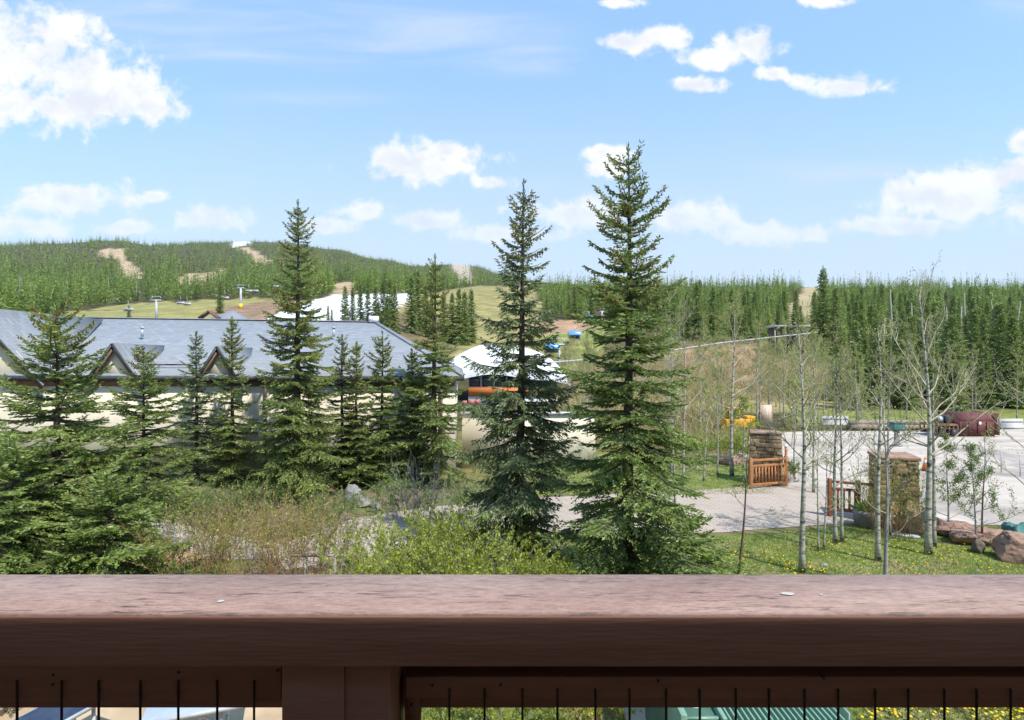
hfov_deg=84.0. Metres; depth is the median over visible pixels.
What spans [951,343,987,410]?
aspen tree
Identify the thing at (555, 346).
lift chair
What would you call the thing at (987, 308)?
conifer tree
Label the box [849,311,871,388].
conifer tree
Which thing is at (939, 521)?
boulder
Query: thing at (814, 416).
aspen tree
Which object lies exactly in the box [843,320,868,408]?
conifer tree
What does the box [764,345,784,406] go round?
aspen tree
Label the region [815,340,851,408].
aspen tree
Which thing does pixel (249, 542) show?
willow shrub
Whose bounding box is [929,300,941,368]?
conifer tree
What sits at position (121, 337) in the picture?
lodge building
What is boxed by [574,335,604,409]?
aspen tree
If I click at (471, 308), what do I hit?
conifer tree
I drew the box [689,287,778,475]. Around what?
aspen tree
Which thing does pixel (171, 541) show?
willow shrub
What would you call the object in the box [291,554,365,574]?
handrail
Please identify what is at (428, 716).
leafy shrub
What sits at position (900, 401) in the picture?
conifer tree
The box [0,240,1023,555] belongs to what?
ground
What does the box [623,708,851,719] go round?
transformer
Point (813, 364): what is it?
aspen tree
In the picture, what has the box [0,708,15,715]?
leafy shrub
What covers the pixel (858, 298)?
conifer tree
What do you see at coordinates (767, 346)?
aspen tree
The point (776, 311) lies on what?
conifer tree
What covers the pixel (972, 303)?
conifer tree
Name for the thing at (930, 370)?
conifer tree
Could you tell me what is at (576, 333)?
lift chair
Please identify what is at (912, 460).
stone pillar
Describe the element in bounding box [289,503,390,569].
willow shrub
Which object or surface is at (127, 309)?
lift chair
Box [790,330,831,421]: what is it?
aspen tree
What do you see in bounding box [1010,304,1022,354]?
conifer tree
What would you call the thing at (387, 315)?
conifer tree
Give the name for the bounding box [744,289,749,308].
conifer tree
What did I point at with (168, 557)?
boulder
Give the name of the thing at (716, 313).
conifer tree
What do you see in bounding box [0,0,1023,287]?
sky
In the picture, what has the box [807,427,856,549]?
aspen tree
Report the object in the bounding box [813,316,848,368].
aspen tree
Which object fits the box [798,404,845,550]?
aspen tree
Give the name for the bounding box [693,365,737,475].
aspen tree
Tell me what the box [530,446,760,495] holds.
lawn
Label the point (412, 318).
conifer tree
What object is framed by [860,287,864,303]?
conifer tree
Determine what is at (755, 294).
conifer tree
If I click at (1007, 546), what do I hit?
boulder
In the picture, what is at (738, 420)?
loader
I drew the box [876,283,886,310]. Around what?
conifer tree
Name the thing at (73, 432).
spruce tree
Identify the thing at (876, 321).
conifer tree
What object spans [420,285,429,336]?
conifer tree
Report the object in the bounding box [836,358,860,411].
aspen tree
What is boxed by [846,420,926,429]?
log barrier
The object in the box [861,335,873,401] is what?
conifer tree
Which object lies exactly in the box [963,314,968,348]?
conifer tree
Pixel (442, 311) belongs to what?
conifer tree
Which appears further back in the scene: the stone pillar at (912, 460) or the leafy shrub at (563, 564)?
the stone pillar at (912, 460)
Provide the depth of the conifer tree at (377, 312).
95.36 m
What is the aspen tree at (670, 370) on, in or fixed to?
on the ground at (486, 300)
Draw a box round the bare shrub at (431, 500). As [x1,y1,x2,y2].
[382,451,465,531]
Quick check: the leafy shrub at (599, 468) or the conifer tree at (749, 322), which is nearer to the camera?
the leafy shrub at (599, 468)
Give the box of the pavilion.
[449,342,570,405]
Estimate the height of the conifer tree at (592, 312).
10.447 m
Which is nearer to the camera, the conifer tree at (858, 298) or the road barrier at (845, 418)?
the road barrier at (845, 418)
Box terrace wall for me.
[461,412,594,468]
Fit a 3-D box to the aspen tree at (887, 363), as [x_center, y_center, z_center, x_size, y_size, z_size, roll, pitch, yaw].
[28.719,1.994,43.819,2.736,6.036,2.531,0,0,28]
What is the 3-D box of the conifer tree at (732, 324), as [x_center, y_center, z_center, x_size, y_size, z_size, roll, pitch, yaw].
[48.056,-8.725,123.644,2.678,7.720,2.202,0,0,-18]
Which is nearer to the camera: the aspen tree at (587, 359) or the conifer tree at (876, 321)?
the aspen tree at (587, 359)
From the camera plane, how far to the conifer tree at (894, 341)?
69.02 m
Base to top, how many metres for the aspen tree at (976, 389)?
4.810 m
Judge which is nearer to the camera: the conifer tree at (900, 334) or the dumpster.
the dumpster
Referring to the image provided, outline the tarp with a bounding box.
[1001,521,1023,532]
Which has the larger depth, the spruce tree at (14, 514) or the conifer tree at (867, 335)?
the conifer tree at (867, 335)
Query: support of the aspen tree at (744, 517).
on the lawn at (839, 563)
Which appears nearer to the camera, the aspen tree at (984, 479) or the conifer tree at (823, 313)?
the aspen tree at (984, 479)
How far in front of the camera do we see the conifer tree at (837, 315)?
120.64 m
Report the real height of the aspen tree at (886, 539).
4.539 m
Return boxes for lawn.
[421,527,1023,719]
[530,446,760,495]
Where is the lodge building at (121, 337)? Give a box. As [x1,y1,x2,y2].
[0,309,465,475]
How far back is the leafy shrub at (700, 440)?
29.04 m
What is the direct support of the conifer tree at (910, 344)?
on the ground at (486, 300)
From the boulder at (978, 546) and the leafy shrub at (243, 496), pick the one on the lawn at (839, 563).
the boulder at (978, 546)
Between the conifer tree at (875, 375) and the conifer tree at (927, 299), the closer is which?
the conifer tree at (875, 375)
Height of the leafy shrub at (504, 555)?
1.933 m
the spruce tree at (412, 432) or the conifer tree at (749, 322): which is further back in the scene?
the conifer tree at (749, 322)
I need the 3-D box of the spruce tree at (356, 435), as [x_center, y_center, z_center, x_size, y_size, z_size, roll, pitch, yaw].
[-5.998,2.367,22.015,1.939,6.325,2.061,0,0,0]
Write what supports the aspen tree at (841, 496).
on the lawn at (839, 563)
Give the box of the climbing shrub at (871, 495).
[852,440,941,540]
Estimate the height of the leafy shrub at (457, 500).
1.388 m
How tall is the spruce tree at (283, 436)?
11.414 m
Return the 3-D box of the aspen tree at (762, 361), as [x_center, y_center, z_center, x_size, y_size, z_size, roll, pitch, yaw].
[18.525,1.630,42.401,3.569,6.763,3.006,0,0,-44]
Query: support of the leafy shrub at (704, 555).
on the lawn at (839, 563)
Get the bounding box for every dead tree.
[890,289,896,349]
[959,293,969,348]
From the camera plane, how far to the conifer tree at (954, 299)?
108.80 m
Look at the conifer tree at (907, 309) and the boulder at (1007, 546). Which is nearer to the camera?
the boulder at (1007, 546)
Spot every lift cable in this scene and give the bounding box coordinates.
[87,287,269,310]
[105,287,379,310]
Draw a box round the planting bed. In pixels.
[139,481,568,574]
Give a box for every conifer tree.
[215,281,225,313]
[338,286,350,320]
[348,287,356,320]
[355,284,364,320]
[361,289,372,320]
[370,284,380,320]
[374,301,382,323]
[376,281,385,321]
[381,276,399,331]
[383,297,392,328]
[390,284,401,334]
[401,274,418,332]
[412,271,424,330]
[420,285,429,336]
[426,297,437,337]
[436,290,447,340]
[444,292,457,342]
[452,288,466,344]
[457,290,472,345]
[465,289,478,343]
[544,295,549,319]
[569,284,578,319]
[588,284,596,315]
[652,285,667,330]
[662,290,673,325]
[668,295,681,337]
[682,281,708,341]
[682,292,689,333]
[682,295,692,334]
[683,306,691,338]
[703,288,721,336]
[709,305,716,337]
[714,296,719,330]
[717,290,723,310]
[728,288,735,323]
[729,305,737,336]
[738,292,749,336]
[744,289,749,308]
[744,308,754,338]
[751,291,759,324]
[761,295,772,328]
[774,300,783,323]
[776,303,780,324]
[780,290,789,322]
[789,303,800,324]
[791,289,800,324]
[805,290,823,363]
[809,266,838,361]
[825,285,844,365]
[825,342,847,401]
[832,301,843,340]
[843,293,847,312]
[843,303,852,330]
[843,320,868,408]
[846,320,852,350]
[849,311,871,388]
[850,300,858,329]
[850,355,866,406]
[852,294,860,318]
[854,300,865,337]
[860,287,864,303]
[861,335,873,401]
[862,319,871,366]
[865,330,894,406]
[866,303,876,359]
[868,316,880,375]
[872,308,879,329]
[873,286,876,307]
[875,325,896,393]
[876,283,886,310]
[876,292,881,320]
[880,316,893,357]
[885,332,922,410]
[886,319,924,404]
[888,308,896,346]
[888,321,900,389]
[889,291,895,314]
[891,319,920,397]
[897,291,904,312]
[897,302,902,318]
[900,309,905,324]
[903,298,912,318]
[907,289,913,309]
[907,315,917,372]
[911,314,920,363]
[912,298,919,318]
[913,298,943,397]
[916,316,920,342]
[917,296,924,327]
[917,330,940,402]
[921,296,932,337]
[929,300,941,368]
[931,311,974,410]
[934,301,943,345]
[935,289,945,315]
[937,319,965,396]
[938,320,949,359]
[939,302,944,323]
[942,291,949,317]
[948,293,963,331]
[951,304,964,349]
[953,312,966,383]
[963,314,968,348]
[964,306,984,376]
[965,321,972,352]
[966,285,975,312]
[967,329,983,393]
[968,295,979,347]
[969,339,994,400]
[973,344,1000,409]
[976,312,991,370]
[982,285,991,308]
[983,302,991,331]
[984,315,990,347]
[985,299,1014,394]
[988,311,1015,397]
[989,332,1010,399]
[995,313,1023,408]
[1004,296,1015,314]
[1007,309,1021,354]
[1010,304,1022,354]
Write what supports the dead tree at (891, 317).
on the ground at (486, 300)
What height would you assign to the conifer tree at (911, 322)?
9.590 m
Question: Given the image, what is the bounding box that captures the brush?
[526,334,851,454]
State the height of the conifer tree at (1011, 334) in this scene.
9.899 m
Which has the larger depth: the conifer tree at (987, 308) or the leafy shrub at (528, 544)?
the conifer tree at (987, 308)
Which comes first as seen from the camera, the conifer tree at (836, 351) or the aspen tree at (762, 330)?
the conifer tree at (836, 351)
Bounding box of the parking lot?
[739,429,1023,524]
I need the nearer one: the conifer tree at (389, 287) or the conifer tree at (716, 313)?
the conifer tree at (389, 287)
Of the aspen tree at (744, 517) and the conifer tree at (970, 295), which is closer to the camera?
the aspen tree at (744, 517)
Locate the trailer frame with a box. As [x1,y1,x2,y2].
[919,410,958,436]
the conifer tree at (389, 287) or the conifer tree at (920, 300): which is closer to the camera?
the conifer tree at (389, 287)
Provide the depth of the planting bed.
18.64 m
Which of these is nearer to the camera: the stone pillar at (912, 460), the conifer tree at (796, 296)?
the stone pillar at (912, 460)
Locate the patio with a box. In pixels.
[0,708,281,719]
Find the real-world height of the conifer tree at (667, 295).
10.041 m
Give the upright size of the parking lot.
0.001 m
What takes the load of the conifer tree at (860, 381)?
on the ground at (486, 300)
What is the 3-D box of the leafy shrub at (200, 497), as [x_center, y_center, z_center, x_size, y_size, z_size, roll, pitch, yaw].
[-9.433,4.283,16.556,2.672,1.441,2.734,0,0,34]
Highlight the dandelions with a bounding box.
[590,532,1023,719]
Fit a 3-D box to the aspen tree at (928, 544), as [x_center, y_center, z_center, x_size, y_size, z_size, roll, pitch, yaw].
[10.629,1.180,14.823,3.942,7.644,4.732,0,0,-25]
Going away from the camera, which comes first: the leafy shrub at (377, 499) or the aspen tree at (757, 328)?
the leafy shrub at (377, 499)
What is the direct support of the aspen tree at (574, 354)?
on the ground at (486, 300)
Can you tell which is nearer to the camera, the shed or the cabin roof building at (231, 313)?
the cabin roof building at (231, 313)
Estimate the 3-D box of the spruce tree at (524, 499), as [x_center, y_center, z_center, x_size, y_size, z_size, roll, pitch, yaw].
[0.264,0.474,13.415,3.634,9.587,2.856,0,0,-34]
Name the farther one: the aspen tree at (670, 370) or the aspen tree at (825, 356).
the aspen tree at (825, 356)
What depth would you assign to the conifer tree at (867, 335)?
81.82 m
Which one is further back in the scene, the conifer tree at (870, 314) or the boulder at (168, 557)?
the conifer tree at (870, 314)
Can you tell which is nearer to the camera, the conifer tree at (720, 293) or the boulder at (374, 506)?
the boulder at (374, 506)
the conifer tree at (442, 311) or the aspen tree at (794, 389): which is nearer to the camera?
the aspen tree at (794, 389)
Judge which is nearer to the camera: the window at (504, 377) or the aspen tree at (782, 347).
the aspen tree at (782, 347)
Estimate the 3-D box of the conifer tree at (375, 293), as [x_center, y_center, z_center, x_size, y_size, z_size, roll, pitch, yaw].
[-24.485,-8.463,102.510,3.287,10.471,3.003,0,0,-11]
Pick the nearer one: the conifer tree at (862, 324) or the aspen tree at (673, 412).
the aspen tree at (673, 412)
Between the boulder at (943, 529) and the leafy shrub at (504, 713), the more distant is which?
the boulder at (943, 529)
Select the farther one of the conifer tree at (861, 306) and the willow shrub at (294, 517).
the conifer tree at (861, 306)
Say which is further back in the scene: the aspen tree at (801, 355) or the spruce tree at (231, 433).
the aspen tree at (801, 355)
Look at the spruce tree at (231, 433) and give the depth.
22.55 m
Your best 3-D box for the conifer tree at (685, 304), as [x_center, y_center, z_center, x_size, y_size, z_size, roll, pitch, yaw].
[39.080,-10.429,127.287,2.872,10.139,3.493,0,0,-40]
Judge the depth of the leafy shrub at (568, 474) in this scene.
22.48 m
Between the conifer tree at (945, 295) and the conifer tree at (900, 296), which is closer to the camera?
the conifer tree at (945, 295)
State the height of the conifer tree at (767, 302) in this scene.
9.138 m
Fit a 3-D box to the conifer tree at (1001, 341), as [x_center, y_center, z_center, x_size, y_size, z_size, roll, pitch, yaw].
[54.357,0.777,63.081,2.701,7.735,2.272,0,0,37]
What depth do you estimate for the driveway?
18.49 m
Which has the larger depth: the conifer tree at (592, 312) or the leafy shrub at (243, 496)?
the conifer tree at (592, 312)
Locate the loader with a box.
[713,407,754,435]
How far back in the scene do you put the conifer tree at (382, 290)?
100.72 m
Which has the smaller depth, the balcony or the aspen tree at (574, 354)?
the balcony
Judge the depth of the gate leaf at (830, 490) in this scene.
17.99 m
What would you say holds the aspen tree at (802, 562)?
on the lawn at (839, 563)
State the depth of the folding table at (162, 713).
6.89 m
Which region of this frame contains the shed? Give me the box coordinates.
[764,325,809,355]
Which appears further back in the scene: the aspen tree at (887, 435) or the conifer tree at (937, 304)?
the conifer tree at (937, 304)
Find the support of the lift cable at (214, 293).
attached to the lift tower at (241, 304)
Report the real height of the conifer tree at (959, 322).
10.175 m
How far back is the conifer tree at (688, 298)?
124.22 m
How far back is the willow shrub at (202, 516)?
14.28 m
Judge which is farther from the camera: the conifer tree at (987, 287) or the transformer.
the conifer tree at (987, 287)
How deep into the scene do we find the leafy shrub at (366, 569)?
11.46 m
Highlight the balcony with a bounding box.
[0,574,1023,719]
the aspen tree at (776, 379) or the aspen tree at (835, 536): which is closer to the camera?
the aspen tree at (835, 536)
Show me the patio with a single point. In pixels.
(236, 714)
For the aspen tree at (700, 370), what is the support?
on the ground at (486, 300)
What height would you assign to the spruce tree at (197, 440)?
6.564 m
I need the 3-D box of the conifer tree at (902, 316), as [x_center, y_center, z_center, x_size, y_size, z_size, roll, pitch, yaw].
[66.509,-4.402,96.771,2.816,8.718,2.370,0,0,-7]
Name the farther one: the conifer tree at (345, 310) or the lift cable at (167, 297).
the lift cable at (167, 297)
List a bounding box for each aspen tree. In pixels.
[554,334,584,403]
[559,323,614,410]
[566,335,586,369]
[573,360,591,409]
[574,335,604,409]
[577,341,598,402]
[589,359,618,424]
[623,314,666,426]
[633,365,651,408]
[636,335,660,400]
[641,274,693,472]
[643,312,720,424]
[657,335,687,421]
[657,377,706,502]
[658,294,715,484]
[658,328,677,380]
[665,330,683,364]
[670,347,695,426]
[672,300,688,340]
[674,326,718,437]
[688,374,720,480]
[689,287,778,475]
[693,334,711,365]
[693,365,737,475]
[694,308,716,360]
[696,319,746,428]
[704,344,740,417]
[718,303,733,332]
[721,398,789,572]
[724,344,735,375]
[725,394,761,467]
[731,311,793,419]
[740,316,772,373]
[741,335,790,427]
[741,337,775,426]
[749,307,844,573]
[754,340,776,404]
[760,379,823,478]
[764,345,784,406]
[769,317,803,426]
[771,328,784,366]
[771,338,791,417]
[775,313,826,430]
[781,341,808,423]
[785,324,855,492]
[786,349,798,399]
[786,354,815,404]
[787,334,814,389]
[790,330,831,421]
[793,344,872,543]
[794,337,835,422]
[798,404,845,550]
[806,336,872,542]
[806,341,823,387]
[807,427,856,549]
[808,332,857,415]
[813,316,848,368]
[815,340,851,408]
[829,328,852,384]
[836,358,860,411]
[838,356,878,417]
[840,250,1022,555]
[841,338,878,418]
[841,381,924,574]
[847,315,936,561]
[851,318,925,536]
[866,347,900,419]
[882,333,931,419]
[899,311,971,546]
[907,432,981,521]
[912,345,935,416]
[937,342,968,410]
[937,440,1023,533]
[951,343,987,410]
[951,424,1007,541]
[960,362,989,410]
[974,312,1023,484]
[999,344,1023,418]
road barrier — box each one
[819,416,847,425]
[1000,419,1023,428]
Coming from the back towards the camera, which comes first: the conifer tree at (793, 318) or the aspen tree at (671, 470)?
the conifer tree at (793, 318)
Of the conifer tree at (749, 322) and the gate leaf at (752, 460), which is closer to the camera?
the gate leaf at (752, 460)
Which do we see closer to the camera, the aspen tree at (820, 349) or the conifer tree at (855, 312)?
the aspen tree at (820, 349)
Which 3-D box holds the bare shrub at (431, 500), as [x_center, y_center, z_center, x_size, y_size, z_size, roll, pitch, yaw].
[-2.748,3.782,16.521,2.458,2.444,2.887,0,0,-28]
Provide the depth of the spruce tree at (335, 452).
22.53 m
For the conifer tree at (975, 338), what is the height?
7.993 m
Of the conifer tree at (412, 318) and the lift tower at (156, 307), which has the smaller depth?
the conifer tree at (412, 318)
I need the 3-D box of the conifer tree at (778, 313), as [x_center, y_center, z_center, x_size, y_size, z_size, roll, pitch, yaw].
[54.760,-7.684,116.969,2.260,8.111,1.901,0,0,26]
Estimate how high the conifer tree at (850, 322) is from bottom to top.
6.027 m
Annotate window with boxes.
[468,376,480,386]
[481,374,493,386]
[494,374,506,386]
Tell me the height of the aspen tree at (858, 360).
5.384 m
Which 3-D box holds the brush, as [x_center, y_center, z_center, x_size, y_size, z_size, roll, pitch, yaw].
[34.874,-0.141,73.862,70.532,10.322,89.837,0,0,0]
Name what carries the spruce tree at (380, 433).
on the planting bed
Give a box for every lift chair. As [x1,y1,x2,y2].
[123,303,132,310]
[544,344,558,352]
[568,326,580,338]
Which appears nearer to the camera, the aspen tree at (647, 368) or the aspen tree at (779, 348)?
the aspen tree at (647, 368)
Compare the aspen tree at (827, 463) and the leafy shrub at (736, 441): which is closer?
the aspen tree at (827, 463)
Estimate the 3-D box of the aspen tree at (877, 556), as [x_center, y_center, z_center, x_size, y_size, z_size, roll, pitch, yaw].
[9.093,1.929,13.865,1.301,6.143,2.261,0,0,0]
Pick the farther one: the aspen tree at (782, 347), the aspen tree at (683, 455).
the aspen tree at (782, 347)
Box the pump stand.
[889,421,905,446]
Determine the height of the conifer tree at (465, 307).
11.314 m
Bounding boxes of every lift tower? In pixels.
[145,296,166,317]
[233,285,247,307]
[552,338,569,366]
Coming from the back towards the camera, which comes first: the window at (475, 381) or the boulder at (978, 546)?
the window at (475, 381)
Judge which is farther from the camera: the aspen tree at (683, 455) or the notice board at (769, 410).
the notice board at (769, 410)
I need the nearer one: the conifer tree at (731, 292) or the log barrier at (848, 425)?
the log barrier at (848, 425)
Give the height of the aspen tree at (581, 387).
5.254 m
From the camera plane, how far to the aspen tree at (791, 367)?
61.42 m
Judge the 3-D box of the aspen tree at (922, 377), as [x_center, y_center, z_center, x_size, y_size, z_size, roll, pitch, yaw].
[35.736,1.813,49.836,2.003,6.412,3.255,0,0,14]
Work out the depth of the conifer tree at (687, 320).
118.71 m
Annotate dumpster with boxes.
[938,411,999,435]
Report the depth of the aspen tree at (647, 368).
53.66 m
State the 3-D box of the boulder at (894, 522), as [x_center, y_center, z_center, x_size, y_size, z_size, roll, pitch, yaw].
[11.264,4.617,16.853,0.630,0.855,0.559,0,0,0]
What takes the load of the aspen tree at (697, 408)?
on the lawn at (712, 472)
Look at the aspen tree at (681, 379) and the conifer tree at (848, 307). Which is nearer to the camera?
the aspen tree at (681, 379)
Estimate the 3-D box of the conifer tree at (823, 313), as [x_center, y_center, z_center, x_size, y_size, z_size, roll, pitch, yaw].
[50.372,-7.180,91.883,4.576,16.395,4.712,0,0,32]
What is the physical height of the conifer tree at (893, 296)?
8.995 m
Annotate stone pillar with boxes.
[747,429,784,486]
[867,451,920,518]
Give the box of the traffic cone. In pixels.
[920,457,926,470]
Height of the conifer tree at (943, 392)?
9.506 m
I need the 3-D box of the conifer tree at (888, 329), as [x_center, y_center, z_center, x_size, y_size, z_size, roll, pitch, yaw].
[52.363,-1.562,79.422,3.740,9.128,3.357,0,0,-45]
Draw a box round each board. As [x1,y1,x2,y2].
[759,403,772,428]
[892,533,919,537]
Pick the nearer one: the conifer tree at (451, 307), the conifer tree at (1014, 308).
the conifer tree at (1014, 308)
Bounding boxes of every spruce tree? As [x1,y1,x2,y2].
[0,298,204,572]
[0,423,130,574]
[6,462,235,574]
[61,344,212,516]
[158,331,222,485]
[195,317,272,488]
[236,199,355,504]
[309,334,374,488]
[335,340,379,489]
[355,331,414,489]
[374,347,439,488]
[397,253,475,485]
[450,178,584,574]
[534,139,724,574]
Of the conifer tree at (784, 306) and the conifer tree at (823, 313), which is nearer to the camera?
the conifer tree at (823, 313)
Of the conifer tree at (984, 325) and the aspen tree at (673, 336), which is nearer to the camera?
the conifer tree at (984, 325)
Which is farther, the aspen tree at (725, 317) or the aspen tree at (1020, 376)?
the aspen tree at (725, 317)
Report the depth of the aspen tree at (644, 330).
38.02 m
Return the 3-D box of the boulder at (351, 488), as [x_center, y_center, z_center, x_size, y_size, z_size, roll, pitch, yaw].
[-5.592,4.666,19.738,0.602,0.742,0.744,0,0,-37]
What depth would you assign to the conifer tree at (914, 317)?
87.07 m
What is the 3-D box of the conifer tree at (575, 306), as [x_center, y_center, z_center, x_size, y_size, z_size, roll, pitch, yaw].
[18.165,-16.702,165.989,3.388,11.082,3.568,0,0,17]
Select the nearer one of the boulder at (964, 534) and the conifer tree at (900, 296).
the boulder at (964, 534)
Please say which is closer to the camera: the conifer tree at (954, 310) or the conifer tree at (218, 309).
the conifer tree at (954, 310)
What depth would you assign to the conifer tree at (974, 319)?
78.77 m
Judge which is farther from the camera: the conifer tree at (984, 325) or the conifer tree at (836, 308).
the conifer tree at (836, 308)
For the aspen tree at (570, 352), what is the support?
on the ground at (486, 300)
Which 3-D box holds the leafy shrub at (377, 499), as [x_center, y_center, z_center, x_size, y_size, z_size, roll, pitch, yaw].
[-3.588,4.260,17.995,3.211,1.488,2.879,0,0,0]
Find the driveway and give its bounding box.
[276,485,853,569]
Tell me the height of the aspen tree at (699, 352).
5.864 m
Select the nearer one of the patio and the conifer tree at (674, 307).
the patio
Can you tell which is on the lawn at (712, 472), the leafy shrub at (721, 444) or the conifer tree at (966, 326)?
the leafy shrub at (721, 444)
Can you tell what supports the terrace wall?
on the ground at (486, 300)
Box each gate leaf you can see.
[749,456,787,487]
[827,478,873,515]
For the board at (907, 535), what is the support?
on the lawn at (839, 563)
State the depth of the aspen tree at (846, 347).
67.14 m
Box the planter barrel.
[845,495,885,529]
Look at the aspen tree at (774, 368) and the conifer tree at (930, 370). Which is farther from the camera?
the conifer tree at (930, 370)
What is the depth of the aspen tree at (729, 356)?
77.20 m
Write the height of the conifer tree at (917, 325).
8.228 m
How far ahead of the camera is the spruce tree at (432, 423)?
22.39 m
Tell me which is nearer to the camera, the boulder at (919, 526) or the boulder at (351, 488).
the boulder at (919, 526)
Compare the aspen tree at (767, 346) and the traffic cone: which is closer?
the traffic cone
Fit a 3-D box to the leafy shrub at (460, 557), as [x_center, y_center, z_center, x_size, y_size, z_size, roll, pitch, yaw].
[-1.613,3.962,10.946,3.511,2.083,3.524,0,0,0]
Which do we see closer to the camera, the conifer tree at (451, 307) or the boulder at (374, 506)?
the boulder at (374, 506)
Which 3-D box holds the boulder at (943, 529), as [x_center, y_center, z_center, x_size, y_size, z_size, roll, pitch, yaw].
[12.578,4.821,16.338,1.212,0.401,0.806,0,0,-24]
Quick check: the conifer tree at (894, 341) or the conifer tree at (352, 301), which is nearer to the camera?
the conifer tree at (894, 341)
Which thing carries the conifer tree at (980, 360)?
on the ground at (486, 300)
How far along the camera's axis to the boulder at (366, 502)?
19.24 m
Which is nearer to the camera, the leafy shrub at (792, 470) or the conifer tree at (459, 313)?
the leafy shrub at (792, 470)
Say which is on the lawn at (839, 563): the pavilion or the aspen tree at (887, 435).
the aspen tree at (887, 435)
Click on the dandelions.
(893, 712)
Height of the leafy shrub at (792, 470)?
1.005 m
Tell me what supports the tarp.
on the lawn at (839, 563)
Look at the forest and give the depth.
293.59 m
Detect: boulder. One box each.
[160,549,201,570]
[341,484,361,505]
[358,498,369,507]
[370,500,380,508]
[719,455,746,465]
[881,502,900,529]
[898,501,924,534]
[936,517,943,525]
[936,520,972,536]
[949,526,1003,545]
[970,539,984,553]
[991,530,1023,563]
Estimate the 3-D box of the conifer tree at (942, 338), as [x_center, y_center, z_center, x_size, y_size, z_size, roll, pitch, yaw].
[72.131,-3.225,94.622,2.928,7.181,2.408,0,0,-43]
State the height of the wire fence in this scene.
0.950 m
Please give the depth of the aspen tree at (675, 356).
36.61 m
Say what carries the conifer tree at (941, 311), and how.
on the ground at (486, 300)
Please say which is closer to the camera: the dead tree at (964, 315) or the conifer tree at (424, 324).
the dead tree at (964, 315)
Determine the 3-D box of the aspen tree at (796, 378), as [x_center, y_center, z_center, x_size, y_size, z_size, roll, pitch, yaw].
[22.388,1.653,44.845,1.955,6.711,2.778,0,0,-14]
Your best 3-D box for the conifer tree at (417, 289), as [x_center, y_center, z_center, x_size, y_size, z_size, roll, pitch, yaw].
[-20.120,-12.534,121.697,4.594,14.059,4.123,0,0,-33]
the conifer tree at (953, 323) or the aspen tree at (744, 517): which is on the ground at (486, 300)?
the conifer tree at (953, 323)
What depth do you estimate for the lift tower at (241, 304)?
181.45 m
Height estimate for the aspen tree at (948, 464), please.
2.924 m
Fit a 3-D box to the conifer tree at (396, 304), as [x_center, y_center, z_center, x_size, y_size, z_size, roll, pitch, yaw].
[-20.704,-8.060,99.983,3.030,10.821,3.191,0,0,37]
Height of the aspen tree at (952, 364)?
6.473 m
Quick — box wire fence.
[985,449,1022,475]
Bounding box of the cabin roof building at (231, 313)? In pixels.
[198,310,248,318]
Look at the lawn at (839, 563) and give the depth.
14.11 m
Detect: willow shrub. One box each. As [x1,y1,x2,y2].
[113,499,261,574]
[159,479,286,564]
[173,475,333,574]
[219,482,341,564]
[230,482,369,574]
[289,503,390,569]
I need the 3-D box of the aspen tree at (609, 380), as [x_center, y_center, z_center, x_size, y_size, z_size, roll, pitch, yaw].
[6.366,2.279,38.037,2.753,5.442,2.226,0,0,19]
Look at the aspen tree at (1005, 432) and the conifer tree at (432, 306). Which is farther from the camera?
the conifer tree at (432, 306)
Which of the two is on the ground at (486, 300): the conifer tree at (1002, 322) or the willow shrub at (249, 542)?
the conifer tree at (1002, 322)
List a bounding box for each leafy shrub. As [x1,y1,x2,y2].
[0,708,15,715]
[91,544,217,574]
[133,478,243,534]
[195,474,276,519]
[225,476,300,509]
[284,486,366,531]
[309,520,446,574]
[339,492,518,574]
[352,471,442,521]
[392,497,492,574]
[397,508,571,574]
[421,708,482,719]
[431,475,512,513]
[444,508,562,573]
[458,708,559,719]
[467,539,590,574]
[528,546,628,574]
[531,453,593,484]
[563,708,642,719]
[586,455,634,474]
[638,510,754,574]
[639,425,693,450]
[676,433,723,457]
[701,426,749,458]
[716,429,764,462]
[783,458,810,482]
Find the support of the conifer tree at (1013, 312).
on the ground at (486, 300)
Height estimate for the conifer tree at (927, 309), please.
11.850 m
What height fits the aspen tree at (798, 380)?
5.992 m
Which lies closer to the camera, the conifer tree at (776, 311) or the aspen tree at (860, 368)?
the aspen tree at (860, 368)
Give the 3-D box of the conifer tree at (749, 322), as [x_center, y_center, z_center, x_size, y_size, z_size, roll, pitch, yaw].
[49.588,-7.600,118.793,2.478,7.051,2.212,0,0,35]
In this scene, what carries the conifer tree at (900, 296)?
on the ground at (486, 300)
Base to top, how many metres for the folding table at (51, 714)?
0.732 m
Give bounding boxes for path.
[127,517,279,566]
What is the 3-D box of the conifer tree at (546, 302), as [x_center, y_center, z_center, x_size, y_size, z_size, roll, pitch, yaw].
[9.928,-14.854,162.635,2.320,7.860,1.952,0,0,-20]
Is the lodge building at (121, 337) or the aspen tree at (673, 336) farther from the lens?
the aspen tree at (673, 336)
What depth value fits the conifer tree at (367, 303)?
104.77 m
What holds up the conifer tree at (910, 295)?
on the ground at (486, 300)
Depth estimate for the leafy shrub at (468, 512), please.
13.48 m
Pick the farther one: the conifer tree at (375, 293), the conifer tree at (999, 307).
the conifer tree at (375, 293)
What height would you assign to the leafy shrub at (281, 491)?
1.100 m
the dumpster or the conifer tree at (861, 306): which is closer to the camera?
the dumpster
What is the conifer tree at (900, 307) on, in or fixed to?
on the ground at (486, 300)
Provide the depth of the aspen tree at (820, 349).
44.52 m
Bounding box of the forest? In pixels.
[0,234,1023,403]

